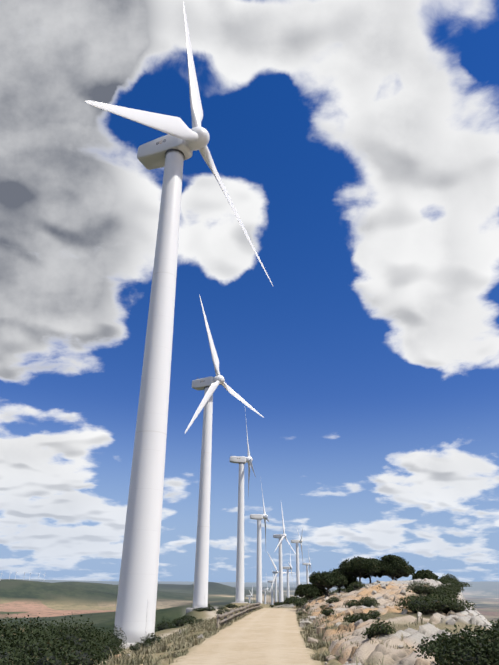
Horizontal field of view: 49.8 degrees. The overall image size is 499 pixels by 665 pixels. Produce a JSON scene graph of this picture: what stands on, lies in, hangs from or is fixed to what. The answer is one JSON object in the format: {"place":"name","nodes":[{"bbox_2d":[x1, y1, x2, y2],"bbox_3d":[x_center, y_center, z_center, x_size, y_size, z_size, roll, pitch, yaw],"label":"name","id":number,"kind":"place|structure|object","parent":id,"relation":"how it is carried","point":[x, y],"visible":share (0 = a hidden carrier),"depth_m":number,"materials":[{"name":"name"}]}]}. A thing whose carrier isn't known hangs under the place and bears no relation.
{"place":"outdoors","nodes":[
{"label":"outdoors","id":0,"kind":"place"},
{"bbox_2d":[169,608,321,664],"bbox_3d":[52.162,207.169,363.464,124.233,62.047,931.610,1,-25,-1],"label":"road","id":1,"kind":"structure","parent":0,"point":[267,636],"depth_m":21.63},
{"bbox_2d":[0,579,498,664],"bbox_3d":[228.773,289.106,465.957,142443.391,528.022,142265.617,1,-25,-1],"label":"ground","id":2,"kind":"structure","parent":0,"point":[95,602],"depth_m":3464.17,"materials":[{"name":"green plant"}]},
{"bbox_2d":[0,613,160,664],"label":"thicket bush","id":3,"kind":"object","parent":2,"relation":"on","point":[30,644],"visible":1,"depth_m":17.90,"materials":[{"name":"green plant"}]},
{"bbox_2d":[66,604,242,631],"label":"slope scrub","id":4,"kind":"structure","parent":2,"relation":"on","point":[180,621],"depth_m":70.40,"materials":[{"name":"green plant"}]},
{"bbox_2d":[85,1,272,648],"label":"turbine","id":5,"kind":"object","parent":2,"relation":"on","point":[170,153],"visible":0.96,"depth_m":44.23,"materials":[{"name":"white metal"}]},
{"bbox_2d":[185,295,263,612],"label":"turbine","id":6,"kind":"object","parent":2,"relation":"on","point":[209,385],"visible":0.98,"depth_m":110.83,"materials":[{"name":"white metal"}]},
{"bbox_2d":[216,602,260,626],"bbox_3d":[0.114,31.093,59.615,2.102,2.540,64.675,0,-25,2],"label":"timber guard rail","id":7,"kind":"object","parent":2,"relation":"on","point":[236,614],"visible":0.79,"depth_m":40.46,"materials":[{"name":"brown wood"}]},
{"bbox_2d":[230,414,255,602],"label":"turbine","id":8,"kind":"object","parent":2,"relation":"on","point":[242,460],"visible":1,"depth_m":180.66,"materials":[{"name":"white metal"}]},
{"bbox_2d":[250,476,268,602],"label":"turbine","id":9,"kind":"object","parent":2,"relation":"on","point":[259,517],"visible":0.81,"depth_m":239.63,"materials":[{"name":"white metal"}]},
{"bbox_2d":[262,577,268,603],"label":"turbine","id":10,"kind":"object","parent":2,"relation":"on","point":[265,589],"visible":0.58,"depth_m":611.12,"materials":[{"name":"white metal"}]},
{"bbox_2d":[268,571,274,604],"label":"turbine","id":11,"kind":"object","parent":2,"relation":"on","point":[270,581],"visible":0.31,"depth_m":539.84,"materials":[{"name":"white metal"}]},
{"bbox_2d":[267,552,294,601],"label":"turbine","id":12,"kind":"object","parent":2,"relation":"on","point":[276,572],"visible":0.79,"depth_m":495.48,"materials":[{"name":"white metal"}]},
{"bbox_2d":[273,503,295,601],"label":"turbine","id":13,"kind":"object","parent":2,"relation":"on","point":[281,537],"visible":0.83,"depth_m":312.11,"materials":[{"name":"white metal"}]},
{"bbox_2d":[93,586,476,664],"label":"grass tufts","id":14,"kind":"object","parent":2,"relation":"on","point":[307,631],"visible":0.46,"depth_m":22.89,"materials":[{"name":"green plant"}]},
{"bbox_2d":[283,555,293,597],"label":"turbine","id":15,"kind":"object","parent":2,"relation":"on","point":[288,568],"visible":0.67,"depth_m":453.61,"materials":[{"name":"white metal"}]},
{"bbox_2d":[114,579,472,664],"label":"rocks","id":16,"kind":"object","parent":2,"relation":"on","point":[450,621],"depth_m":26.60,"materials":[{"name":"beige stone"}]},
{"bbox_2d":[291,529,303,597],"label":"turbine","id":17,"kind":"object","parent":2,"relation":"on","point":[300,541],"visible":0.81,"depth_m":371.06,"materials":[{"name":"white metal"}]},
{"bbox_2d":[302,542,311,583],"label":"turbine","id":18,"kind":"object","parent":2,"relation":"on","point":[307,575],"visible":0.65,"depth_m":509.20,"materials":[{"name":"white metal"}]},
{"bbox_2d":[270,587,345,607],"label":"scrub ridge","id":19,"kind":"structure","parent":2,"relation":"on","point":[296,601],"depth_m":75.92,"materials":[{"name":"green plant"}]},
{"bbox_2d":[293,578,490,664],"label":"outcrop rock","id":20,"kind":"object","parent":2,"relation":"on","point":[366,649],"visible":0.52,"depth_m":20.86,"materials":[{"name":"stone"}]},
{"bbox_2d":[294,583,326,602],"bbox_3d":[6.894,29.463,60.377,3.522,2.414,3.498,15,-29,-28],"label":"holm oak tree","id":21,"kind":"object","parent":20,"relation":"on","point":[307,591],"visible":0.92,"depth_m":59.82,"materials":[{"name":"green plant"}]},
{"bbox_2d":[309,571,347,596],"bbox_3d":[8.268,26.701,56.988,4.218,2.676,4.182,1,-25,-1],"label":"holm oak tree","id":22,"kind":"object","parent":20,"relation":"on","point":[324,580],"visible":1,"depth_m":56.10,"materials":[{"name":"green plant"}]},
{"bbox_2d":[330,568,357,592],"bbox_3d":[10.047,27.866,60.147,4.478,2.940,4.413,1,-25,-1],"label":"holm oak tree","id":23,"kind":"object","parent":20,"relation":"on","point":[351,579],"visible":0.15,"depth_m":59.33,"materials":[{"name":"green plant"}]},
{"bbox_2d":[338,556,380,581],"bbox_3d":[11.760,25.770,57.943,4.636,3.150,4.775,1,-25,-1],"label":"holm oak tree","id":24,"kind":"object","parent":20,"relation":"on","point":[357,566],"visible":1,"depth_m":57.06,"materials":[{"name":"green plant"}]},
{"bbox_2d":[362,558,383,583],"bbox_3d":[13.734,27.135,61.055,4.295,3.033,4.820,1,-25,-1],"label":"holm oak tree","id":25,"kind":"object","parent":20,"relation":"on","point":[376,574],"visible":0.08,"depth_m":60.85,"materials":[{"name":"green plant"}]},
{"bbox_2d":[298,573,476,639],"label":"bushes","id":26,"kind":"object","parent":20,"relation":"on","point":[441,598],"visible":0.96,"depth_m":24.43,"materials":[{"name":"green plant"}]},
{"bbox_2d":[376,554,410,579],"bbox_3d":[15.395,25.871,58.533,4.345,3.275,4.859,1,-25,-1],"label":"holm oak tree","id":27,"kind":"object","parent":20,"relation":"on","point":[390,565],"visible":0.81,"depth_m":57.35,"materials":[{"name":"green plant"}]},
{"bbox_2d":[384,565,415,579],"bbox_3d":[16.805,27.838,62.175,4.474,2.805,4.136,1,-25,-1],"label":"holm oak tree","id":28,"kind":"object","parent":20,"relation":"on","point":[412,571],"visible":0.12,"depth_m":61.23,"materials":[{"name":"green plant"}]},
{"bbox_2d":[411,569,438,579],"bbox_3d":[18.611,26.003,56.872,2.795,1.781,2.888,1,-25,-1],"label":"holm oak tree","id":29,"kind":"object","parent":20,"relation":"on","point":[423,574],"visible":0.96,"depth_m":56.30,"materials":[{"name":"green plant"}]},
{"bbox_2d":[409,618,498,664],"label":"bush","id":30,"kind":"object","parent":2,"relation":"on","point":[478,647],"visible":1,"depth_m":10.01,"materials":[{"name":"green plant"}]},
{"bbox_2d":[0,0,498,582],"label":"sky","id":31,"kind":"structure","parent":0,"point":[354,144],"materials":[{"name":"blue"}]}
]}

